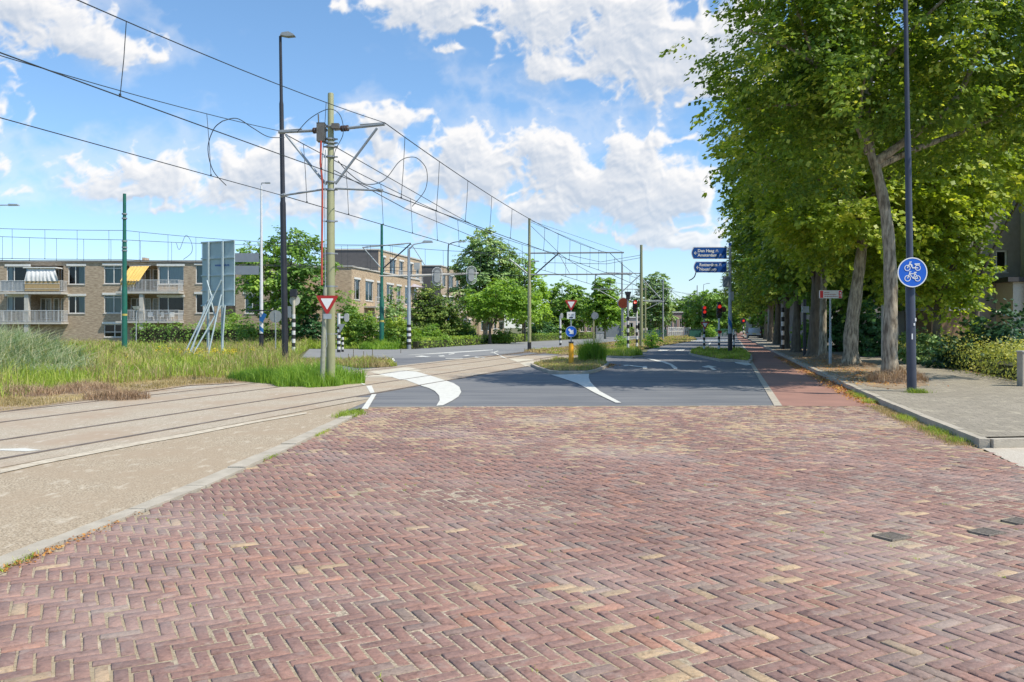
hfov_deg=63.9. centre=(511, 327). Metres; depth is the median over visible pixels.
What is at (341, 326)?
traffic signal
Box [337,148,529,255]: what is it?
stay wire
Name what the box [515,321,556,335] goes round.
shrub
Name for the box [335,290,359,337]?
shrub
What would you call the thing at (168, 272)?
window
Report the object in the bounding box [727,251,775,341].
linden tree
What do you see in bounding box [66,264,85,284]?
window
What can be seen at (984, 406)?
pavement
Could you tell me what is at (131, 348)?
seeding grass
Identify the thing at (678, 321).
row house
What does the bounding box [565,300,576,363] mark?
give way sign
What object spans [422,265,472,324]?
apartment building
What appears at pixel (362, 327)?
shrub
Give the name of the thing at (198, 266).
window
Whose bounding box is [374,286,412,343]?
shrub
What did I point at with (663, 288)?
tram pole
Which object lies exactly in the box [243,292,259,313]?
window
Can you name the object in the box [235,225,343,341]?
spreading tree
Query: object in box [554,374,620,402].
road marking wedge
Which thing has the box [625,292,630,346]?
traffic signal
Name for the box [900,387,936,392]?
joint weeds
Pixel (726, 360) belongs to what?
traffic island
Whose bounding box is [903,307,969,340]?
garden wall
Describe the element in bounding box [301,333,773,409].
road
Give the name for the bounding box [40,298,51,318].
window
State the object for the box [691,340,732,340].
stop line
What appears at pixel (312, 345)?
hedge foot grass
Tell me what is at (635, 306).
traffic signal
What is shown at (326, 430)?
joint weeds
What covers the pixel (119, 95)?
overhead wire
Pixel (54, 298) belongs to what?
window
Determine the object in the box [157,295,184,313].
window
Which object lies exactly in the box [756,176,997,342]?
garden tree
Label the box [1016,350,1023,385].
gate post
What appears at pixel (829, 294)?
direction sign
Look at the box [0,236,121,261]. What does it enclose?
overhead wire
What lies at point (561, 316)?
traffic signal
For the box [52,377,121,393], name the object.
weed heap
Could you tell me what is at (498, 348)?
road far carriageway
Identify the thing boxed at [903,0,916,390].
street lamp
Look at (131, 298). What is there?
window
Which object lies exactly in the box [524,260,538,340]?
street lamp
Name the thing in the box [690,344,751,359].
island grass
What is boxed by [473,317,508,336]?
apartment building
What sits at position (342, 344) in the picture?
marker post
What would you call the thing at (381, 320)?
tram pole
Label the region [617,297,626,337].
warning lamp
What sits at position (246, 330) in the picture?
shrub
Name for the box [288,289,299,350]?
traffic signal
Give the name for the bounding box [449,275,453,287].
window
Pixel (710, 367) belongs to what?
road marking arrow
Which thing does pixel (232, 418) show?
tram rail
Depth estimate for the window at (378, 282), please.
92.15 m
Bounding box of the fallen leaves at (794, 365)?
[775,356,879,404]
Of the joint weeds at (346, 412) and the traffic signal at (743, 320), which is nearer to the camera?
the joint weeds at (346, 412)
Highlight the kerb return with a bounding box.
[989,437,1023,447]
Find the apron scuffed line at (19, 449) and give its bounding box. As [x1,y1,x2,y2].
[0,448,36,450]
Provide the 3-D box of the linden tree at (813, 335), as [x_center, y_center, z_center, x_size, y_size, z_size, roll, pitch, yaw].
[15.630,-5.870,41.246,12.089,14.751,10.299,0,0,0]
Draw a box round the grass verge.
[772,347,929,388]
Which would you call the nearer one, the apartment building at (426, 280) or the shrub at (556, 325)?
the shrub at (556, 325)
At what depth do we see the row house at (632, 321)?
150.00 m
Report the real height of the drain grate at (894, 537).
0.034 m
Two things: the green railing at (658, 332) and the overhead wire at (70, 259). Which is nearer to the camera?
the overhead wire at (70, 259)
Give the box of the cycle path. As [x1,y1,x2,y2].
[737,333,879,405]
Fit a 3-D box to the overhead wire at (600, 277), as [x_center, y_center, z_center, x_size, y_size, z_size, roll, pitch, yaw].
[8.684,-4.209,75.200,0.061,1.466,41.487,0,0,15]
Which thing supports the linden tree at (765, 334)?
on the pavement
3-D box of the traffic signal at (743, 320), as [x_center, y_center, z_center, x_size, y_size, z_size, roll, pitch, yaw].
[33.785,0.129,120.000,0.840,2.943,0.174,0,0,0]
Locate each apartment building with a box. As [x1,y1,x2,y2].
[0,257,301,342]
[302,266,420,340]
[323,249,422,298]
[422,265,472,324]
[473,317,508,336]
[898,200,1023,341]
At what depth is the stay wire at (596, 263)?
59.03 m
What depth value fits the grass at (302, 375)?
22.96 m
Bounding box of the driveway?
[983,448,1023,466]
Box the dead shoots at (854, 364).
[828,361,876,365]
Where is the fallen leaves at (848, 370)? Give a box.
[782,353,948,385]
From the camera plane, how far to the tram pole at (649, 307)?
99.91 m
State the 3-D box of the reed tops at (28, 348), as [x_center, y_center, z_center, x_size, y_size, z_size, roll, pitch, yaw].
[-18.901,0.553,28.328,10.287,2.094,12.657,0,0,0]
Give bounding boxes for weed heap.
[0,383,61,397]
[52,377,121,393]
[77,387,155,400]
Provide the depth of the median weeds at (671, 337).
68.08 m
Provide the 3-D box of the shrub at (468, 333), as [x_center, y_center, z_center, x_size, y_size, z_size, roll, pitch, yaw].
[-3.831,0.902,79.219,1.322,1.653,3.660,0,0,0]
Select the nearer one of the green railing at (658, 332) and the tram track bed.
the tram track bed
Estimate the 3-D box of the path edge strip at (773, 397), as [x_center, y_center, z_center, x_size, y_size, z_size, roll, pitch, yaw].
[16.392,1.589,57.795,0.267,0.001,85.325,0,0,15]
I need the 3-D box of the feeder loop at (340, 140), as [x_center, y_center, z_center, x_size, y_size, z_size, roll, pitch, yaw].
[-5.243,-4.995,22.408,1.308,1.888,0.105,0,0,4]
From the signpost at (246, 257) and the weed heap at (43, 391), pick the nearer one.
the weed heap at (43, 391)
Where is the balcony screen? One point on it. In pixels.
(42, 285)
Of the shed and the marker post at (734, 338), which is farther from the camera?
the shed
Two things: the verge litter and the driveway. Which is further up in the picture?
the verge litter
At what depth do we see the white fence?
146.79 m
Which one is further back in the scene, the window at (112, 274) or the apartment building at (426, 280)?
the apartment building at (426, 280)
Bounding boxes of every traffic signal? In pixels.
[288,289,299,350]
[337,313,348,351]
[559,313,562,344]
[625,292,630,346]
[633,300,637,346]
[701,306,708,348]
[716,302,725,348]
[740,318,745,337]
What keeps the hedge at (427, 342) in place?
on the ground at (513, 330)
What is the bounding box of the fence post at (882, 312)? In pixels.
[881,304,883,358]
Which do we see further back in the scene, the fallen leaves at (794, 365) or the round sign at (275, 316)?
the round sign at (275, 316)
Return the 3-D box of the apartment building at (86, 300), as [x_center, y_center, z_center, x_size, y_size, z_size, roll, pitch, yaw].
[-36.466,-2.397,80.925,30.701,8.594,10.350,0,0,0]
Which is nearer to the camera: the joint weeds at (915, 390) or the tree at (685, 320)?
the joint weeds at (915, 390)
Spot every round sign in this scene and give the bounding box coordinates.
[269,310,280,347]
[591,311,597,342]
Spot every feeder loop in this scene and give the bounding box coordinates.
[208,121,225,184]
[223,118,284,137]
[297,109,343,178]
[338,157,427,205]
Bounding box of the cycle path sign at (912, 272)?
[897,257,926,286]
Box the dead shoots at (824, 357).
[808,353,841,359]
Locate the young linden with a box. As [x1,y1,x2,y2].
[579,277,629,338]
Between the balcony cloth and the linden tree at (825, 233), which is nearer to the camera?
the linden tree at (825, 233)
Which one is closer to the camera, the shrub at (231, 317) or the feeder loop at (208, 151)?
the feeder loop at (208, 151)
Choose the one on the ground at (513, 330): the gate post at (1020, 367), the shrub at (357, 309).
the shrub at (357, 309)
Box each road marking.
[362,394,375,408]
[365,375,388,376]
[367,385,373,392]
[413,349,492,354]
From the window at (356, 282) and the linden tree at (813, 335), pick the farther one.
the window at (356, 282)
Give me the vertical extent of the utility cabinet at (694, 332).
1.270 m
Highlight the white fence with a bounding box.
[668,327,690,335]
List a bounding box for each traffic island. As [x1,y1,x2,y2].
[530,362,608,373]
[607,355,644,357]
[689,352,752,362]
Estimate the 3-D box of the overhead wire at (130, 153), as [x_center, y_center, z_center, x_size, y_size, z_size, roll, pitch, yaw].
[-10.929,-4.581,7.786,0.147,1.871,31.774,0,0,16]
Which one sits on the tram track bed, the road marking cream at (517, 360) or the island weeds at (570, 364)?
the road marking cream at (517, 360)
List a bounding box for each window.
[5,264,30,281]
[5,294,23,311]
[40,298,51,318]
[54,298,58,321]
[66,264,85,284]
[66,294,85,313]
[102,263,121,284]
[102,293,121,313]
[102,322,121,337]
[131,298,138,317]
[145,298,150,320]
[157,264,184,284]
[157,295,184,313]
[194,263,201,283]
[194,292,213,313]
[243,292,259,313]
[354,277,360,300]
[365,279,373,301]
[377,281,379,302]
[386,282,393,303]
[389,257,396,273]
[396,284,401,302]
[399,259,403,274]
[405,285,406,304]
[442,273,444,286]
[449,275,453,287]
[996,250,1008,272]
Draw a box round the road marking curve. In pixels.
[380,370,460,405]
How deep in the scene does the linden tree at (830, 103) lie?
21.90 m
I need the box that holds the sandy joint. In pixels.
[369,405,772,407]
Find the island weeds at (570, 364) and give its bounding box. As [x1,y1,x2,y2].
[535,356,606,370]
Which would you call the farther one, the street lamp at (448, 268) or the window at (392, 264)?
the window at (392, 264)
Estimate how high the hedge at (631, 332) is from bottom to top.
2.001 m
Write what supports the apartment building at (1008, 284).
on the ground at (513, 330)
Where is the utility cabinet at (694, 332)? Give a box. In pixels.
[688,329,700,336]
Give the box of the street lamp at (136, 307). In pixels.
[132,306,139,341]
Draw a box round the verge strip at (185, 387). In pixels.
[141,383,233,392]
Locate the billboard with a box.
[184,240,234,355]
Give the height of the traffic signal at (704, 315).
2.818 m
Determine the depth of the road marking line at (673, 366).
35.80 m
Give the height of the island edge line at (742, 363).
0.001 m
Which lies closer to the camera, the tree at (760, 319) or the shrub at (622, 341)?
the shrub at (622, 341)
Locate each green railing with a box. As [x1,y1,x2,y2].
[639,330,666,337]
[701,329,736,335]
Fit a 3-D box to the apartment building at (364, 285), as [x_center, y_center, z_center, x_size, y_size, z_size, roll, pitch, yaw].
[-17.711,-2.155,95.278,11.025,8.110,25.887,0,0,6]
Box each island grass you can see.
[268,355,393,367]
[534,356,606,370]
[606,345,643,355]
[689,347,749,359]
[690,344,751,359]
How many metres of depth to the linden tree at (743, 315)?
158.26 m
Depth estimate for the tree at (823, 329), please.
37.86 m
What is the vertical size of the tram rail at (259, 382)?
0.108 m
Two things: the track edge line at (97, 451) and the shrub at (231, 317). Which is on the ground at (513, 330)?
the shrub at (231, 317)
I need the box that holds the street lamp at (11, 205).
[0,204,19,205]
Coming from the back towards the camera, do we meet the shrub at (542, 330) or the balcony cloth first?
the shrub at (542, 330)
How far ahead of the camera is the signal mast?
59.90 m
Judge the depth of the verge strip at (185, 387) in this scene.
21.77 m
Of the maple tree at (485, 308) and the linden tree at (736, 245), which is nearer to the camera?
the linden tree at (736, 245)
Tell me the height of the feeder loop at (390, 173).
1.688 m
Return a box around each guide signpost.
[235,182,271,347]
[689,243,733,350]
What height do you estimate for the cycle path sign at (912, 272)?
0.681 m
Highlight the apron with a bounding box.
[0,398,374,555]
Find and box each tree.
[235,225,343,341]
[405,281,465,339]
[444,225,527,335]
[459,276,545,343]
[505,254,556,335]
[542,278,592,329]
[626,306,639,316]
[629,271,682,333]
[659,0,1023,375]
[673,294,694,330]
[680,290,713,333]
[686,288,727,332]
[689,2,1023,364]
[705,98,953,356]
[714,198,807,347]
[715,295,748,332]
[718,156,844,351]
[719,217,783,344]
[719,266,763,337]
[721,285,754,327]
[725,252,767,339]
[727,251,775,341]
[733,278,759,327]
[736,257,862,343]
[747,313,764,327]
[755,306,773,333]
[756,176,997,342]
[757,303,775,323]
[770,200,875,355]
[829,117,1023,356]
[856,59,1023,336]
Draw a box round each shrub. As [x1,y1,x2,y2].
[218,309,242,329]
[233,314,265,341]
[281,297,321,343]
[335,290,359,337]
[335,303,384,345]
[349,291,364,336]
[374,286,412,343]
[374,305,416,348]
[406,323,450,346]
[443,315,474,338]
[467,329,478,338]
[486,322,517,343]
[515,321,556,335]
[549,316,565,334]
[613,331,630,347]
[641,327,664,347]
[702,324,717,336]
[790,313,809,346]
[807,306,846,351]
[843,298,880,356]
[898,324,943,362]
[920,332,1000,368]
[947,293,1023,369]
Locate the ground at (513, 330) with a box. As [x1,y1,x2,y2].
[1,328,1023,467]
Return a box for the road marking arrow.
[702,365,715,369]
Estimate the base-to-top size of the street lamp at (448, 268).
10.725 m
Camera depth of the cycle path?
22.82 m
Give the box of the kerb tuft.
[358,335,402,349]
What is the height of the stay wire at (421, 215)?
0.789 m
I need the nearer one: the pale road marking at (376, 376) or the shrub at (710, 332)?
the pale road marking at (376, 376)
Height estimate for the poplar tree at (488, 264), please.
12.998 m
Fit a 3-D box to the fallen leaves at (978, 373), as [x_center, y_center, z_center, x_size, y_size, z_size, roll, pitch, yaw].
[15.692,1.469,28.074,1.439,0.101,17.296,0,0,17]
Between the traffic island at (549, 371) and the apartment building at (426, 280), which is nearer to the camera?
the traffic island at (549, 371)
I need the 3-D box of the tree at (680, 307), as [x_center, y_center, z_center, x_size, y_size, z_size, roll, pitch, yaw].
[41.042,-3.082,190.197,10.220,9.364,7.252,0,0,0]
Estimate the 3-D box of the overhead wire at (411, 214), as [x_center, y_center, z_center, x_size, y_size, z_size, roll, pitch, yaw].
[-1.621,-4.515,39.109,0.150,2.009,33.587,0,0,17]
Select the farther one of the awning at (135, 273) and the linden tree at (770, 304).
the linden tree at (770, 304)
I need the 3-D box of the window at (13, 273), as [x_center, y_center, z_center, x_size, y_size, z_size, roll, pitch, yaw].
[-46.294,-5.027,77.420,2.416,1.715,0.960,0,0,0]
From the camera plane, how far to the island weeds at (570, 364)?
32.47 m
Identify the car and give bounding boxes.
[747,328,760,337]
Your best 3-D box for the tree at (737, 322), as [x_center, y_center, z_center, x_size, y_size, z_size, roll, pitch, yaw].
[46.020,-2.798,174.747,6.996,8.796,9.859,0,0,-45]
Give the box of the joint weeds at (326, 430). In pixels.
[0,410,364,571]
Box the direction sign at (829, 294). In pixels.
[819,290,841,363]
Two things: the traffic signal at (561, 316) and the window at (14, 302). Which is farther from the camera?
the window at (14, 302)
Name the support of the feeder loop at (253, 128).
attached to the tram pole at (321, 138)
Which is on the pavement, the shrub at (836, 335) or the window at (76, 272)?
the shrub at (836, 335)
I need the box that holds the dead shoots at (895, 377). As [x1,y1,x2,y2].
[858,365,928,383]
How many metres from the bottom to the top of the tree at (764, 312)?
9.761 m
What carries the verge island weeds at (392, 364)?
on the verge island
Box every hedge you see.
[130,320,297,343]
[411,332,624,348]
[531,326,635,335]
[898,330,1023,383]
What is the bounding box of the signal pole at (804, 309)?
[801,299,808,355]
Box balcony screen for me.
[25,281,59,290]
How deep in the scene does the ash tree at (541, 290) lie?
95.25 m
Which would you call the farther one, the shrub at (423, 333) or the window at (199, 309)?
the window at (199, 309)
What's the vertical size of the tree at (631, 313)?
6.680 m
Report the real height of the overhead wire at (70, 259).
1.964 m
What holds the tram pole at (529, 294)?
on the median
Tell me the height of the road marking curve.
0.001 m
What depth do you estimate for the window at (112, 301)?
77.24 m
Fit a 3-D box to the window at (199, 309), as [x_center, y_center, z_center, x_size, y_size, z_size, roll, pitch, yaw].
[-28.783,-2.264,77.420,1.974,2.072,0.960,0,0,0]
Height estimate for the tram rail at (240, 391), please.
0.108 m
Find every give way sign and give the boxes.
[316,287,337,382]
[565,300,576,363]
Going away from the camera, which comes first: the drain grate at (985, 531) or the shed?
the drain grate at (985, 531)
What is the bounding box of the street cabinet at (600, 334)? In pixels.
[596,332,603,340]
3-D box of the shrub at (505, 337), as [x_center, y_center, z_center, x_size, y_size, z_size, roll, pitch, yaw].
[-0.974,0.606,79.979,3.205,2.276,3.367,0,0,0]
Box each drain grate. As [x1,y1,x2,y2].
[872,531,911,541]
[967,527,1006,536]
[1000,517,1023,524]
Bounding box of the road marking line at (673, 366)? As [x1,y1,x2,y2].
[648,358,676,368]
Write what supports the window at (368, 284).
in the apartment building at (364, 285)
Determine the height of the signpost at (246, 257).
11.465 m
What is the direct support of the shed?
on the ground at (513, 330)
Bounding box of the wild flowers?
[155,345,255,356]
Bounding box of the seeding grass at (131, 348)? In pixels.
[0,332,311,395]
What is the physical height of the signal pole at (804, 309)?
2.902 m
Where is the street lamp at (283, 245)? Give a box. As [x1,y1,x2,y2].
[279,31,295,357]
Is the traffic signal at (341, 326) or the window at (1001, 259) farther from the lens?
the traffic signal at (341, 326)
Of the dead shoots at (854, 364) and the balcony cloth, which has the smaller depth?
the dead shoots at (854, 364)
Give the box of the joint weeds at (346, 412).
[331,408,369,417]
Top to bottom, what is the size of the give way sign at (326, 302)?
2.680 m
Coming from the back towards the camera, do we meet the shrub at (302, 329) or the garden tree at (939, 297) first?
the shrub at (302, 329)
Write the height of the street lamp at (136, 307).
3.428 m
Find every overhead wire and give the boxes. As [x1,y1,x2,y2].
[0,0,384,190]
[0,55,281,195]
[0,228,122,259]
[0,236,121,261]
[126,230,370,269]
[127,240,404,267]
[284,133,558,274]
[383,123,608,273]
[383,245,523,275]
[560,254,633,296]
[610,253,663,295]
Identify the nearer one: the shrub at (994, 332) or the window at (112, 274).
the shrub at (994, 332)
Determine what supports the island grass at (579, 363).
on the traffic island soil
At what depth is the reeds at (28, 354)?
28.65 m
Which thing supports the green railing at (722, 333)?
on the road at (690, 380)
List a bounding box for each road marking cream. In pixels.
[371,367,420,373]
[511,359,533,361]
[521,361,535,366]
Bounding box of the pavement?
[742,335,1023,436]
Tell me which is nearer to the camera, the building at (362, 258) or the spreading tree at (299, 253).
the spreading tree at (299, 253)
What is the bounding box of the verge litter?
[0,373,246,409]
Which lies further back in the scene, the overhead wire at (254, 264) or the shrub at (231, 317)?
the shrub at (231, 317)
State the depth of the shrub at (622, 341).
61.66 m
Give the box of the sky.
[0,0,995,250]
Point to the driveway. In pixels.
(1014, 455)
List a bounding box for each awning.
[23,267,62,283]
[120,266,148,280]
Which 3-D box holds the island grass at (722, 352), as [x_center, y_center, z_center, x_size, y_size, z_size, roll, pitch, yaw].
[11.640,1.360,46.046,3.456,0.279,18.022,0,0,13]
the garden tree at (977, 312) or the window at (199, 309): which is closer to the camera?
the garden tree at (977, 312)
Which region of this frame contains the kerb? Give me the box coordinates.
[741,335,989,449]
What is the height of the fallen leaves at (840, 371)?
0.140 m
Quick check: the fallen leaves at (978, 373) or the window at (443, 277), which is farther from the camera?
the window at (443, 277)
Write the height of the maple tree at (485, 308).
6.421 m
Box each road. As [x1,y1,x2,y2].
[0,406,1023,681]
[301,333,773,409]
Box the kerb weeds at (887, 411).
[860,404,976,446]
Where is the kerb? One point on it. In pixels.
(979, 442)
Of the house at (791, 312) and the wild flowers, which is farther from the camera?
the house at (791, 312)
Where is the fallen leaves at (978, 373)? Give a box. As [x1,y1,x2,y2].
[948,368,1015,380]
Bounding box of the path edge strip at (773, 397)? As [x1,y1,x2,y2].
[739,340,781,405]
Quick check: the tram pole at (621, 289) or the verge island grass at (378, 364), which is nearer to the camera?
the verge island grass at (378, 364)
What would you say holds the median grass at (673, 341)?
on the median
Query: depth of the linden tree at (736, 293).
133.91 m
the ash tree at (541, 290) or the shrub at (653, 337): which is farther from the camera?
the ash tree at (541, 290)
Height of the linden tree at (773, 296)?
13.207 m
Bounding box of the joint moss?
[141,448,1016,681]
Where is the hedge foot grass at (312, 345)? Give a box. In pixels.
[226,337,412,348]
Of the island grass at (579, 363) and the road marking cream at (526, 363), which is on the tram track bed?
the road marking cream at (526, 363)
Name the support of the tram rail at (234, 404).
on the tram track bed
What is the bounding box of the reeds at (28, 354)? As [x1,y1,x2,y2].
[0,322,104,375]
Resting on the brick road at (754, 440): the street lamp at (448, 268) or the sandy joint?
the sandy joint
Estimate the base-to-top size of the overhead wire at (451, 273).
2.666 m
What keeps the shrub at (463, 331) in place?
on the ground at (513, 330)
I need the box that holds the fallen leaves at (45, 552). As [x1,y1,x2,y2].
[1,511,139,571]
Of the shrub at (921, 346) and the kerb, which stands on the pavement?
the shrub at (921, 346)
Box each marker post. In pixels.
[341,337,343,351]
[733,329,734,347]
[781,308,783,348]
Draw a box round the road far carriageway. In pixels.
[304,335,661,357]
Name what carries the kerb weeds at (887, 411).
on the brick road at (754, 440)
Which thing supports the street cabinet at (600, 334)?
on the road far carriageway
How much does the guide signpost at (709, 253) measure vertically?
6.360 m
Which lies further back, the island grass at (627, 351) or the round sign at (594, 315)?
the round sign at (594, 315)
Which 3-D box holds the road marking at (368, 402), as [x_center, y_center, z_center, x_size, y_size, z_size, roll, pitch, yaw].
[-3.067,1.586,17.709,0.121,0.001,3.565,0,0,-7]
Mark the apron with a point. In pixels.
(40, 502)
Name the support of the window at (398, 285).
in the apartment building at (364, 285)
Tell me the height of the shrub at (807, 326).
2.874 m
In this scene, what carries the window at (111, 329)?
in the apartment building at (86, 300)
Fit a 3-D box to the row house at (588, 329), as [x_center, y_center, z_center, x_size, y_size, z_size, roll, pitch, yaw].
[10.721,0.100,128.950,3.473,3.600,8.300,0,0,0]
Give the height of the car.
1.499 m
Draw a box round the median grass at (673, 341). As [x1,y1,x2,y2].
[524,334,695,354]
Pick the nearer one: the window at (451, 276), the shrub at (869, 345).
the shrub at (869, 345)
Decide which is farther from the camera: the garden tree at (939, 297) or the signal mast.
the signal mast
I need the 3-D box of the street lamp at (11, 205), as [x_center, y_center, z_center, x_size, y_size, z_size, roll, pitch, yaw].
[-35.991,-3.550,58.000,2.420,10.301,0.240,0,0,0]
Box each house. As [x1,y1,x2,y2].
[575,316,592,334]
[624,317,656,335]
[660,312,684,334]
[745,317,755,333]
[780,295,880,344]
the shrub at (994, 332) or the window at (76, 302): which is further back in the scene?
the window at (76, 302)
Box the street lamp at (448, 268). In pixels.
[447,241,465,319]
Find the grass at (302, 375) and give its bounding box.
[225,356,367,387]
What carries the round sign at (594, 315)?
on the road far carriageway
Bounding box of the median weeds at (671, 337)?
[534,335,695,354]
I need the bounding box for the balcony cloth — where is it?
[120,281,135,286]
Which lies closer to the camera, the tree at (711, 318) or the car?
the car
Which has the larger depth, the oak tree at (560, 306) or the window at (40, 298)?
the oak tree at (560, 306)
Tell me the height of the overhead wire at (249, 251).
2.045 m
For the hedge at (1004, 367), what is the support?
on the pavement
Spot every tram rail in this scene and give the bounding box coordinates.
[0,335,673,422]
[0,335,682,440]
[0,337,680,459]
[0,338,638,412]
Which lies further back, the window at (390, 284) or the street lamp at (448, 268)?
the window at (390, 284)
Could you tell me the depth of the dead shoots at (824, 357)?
37.30 m
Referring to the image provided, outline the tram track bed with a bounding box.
[0,356,577,467]
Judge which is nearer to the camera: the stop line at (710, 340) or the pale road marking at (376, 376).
the pale road marking at (376, 376)
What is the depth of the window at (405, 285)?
101.68 m
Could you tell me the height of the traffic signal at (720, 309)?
3.038 m
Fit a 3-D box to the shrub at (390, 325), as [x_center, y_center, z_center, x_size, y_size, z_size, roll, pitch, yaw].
[-8.597,-0.010,62.497,2.757,3.478,3.755,0,0,17]
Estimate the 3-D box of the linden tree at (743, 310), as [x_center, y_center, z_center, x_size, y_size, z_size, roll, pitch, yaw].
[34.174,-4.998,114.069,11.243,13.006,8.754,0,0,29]
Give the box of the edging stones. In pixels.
[0,414,352,571]
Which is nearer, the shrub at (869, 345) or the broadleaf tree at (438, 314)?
the shrub at (869, 345)
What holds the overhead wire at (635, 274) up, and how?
attached to the tram pole at (529, 294)
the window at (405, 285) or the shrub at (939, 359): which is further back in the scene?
the window at (405, 285)
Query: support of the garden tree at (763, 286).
on the pavement
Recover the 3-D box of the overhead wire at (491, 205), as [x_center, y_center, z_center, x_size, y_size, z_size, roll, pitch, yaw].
[1.470,-4.510,38.291,0.152,2.018,33.746,0,0,17]
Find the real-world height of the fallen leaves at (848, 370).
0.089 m
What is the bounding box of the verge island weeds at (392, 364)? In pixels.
[262,351,396,367]
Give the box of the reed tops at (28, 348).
[0,319,107,376]
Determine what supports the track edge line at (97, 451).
on the apron
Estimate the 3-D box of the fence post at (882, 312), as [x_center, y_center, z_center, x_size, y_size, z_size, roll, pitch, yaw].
[17.232,0.112,38.000,0.240,2.737,0.240,0,0,0]
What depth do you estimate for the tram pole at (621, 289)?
92.93 m
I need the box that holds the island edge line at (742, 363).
[735,362,750,364]
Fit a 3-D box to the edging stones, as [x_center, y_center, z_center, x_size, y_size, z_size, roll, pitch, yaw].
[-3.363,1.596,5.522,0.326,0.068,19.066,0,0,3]
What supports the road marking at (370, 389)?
on the tram track bed
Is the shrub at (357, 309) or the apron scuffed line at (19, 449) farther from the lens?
the shrub at (357, 309)
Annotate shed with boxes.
[594,318,620,336]
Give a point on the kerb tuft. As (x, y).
(384, 344)
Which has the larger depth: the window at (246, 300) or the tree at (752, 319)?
the tree at (752, 319)
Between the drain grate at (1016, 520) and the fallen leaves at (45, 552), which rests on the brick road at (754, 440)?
the drain grate at (1016, 520)
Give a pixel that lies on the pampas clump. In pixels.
(590, 351)
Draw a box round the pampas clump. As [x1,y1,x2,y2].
[574,336,609,360]
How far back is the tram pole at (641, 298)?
65.91 m
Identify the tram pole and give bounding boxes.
[122,193,126,348]
[278,92,384,383]
[362,225,424,340]
[509,218,631,349]
[593,262,643,335]
[607,245,660,345]
[634,283,663,339]
[649,280,674,338]
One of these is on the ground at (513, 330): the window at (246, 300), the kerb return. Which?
the kerb return
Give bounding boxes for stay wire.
[334,170,528,259]
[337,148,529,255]
[543,257,640,263]
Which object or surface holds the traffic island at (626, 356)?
on the road at (690, 380)
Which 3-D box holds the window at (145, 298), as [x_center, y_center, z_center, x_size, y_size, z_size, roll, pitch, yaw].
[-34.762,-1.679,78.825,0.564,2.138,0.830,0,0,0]
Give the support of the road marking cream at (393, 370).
on the tram track bed
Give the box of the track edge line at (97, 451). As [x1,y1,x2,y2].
[0,412,306,472]
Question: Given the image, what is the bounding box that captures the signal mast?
[379,240,478,348]
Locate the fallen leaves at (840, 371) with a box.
[781,354,904,388]

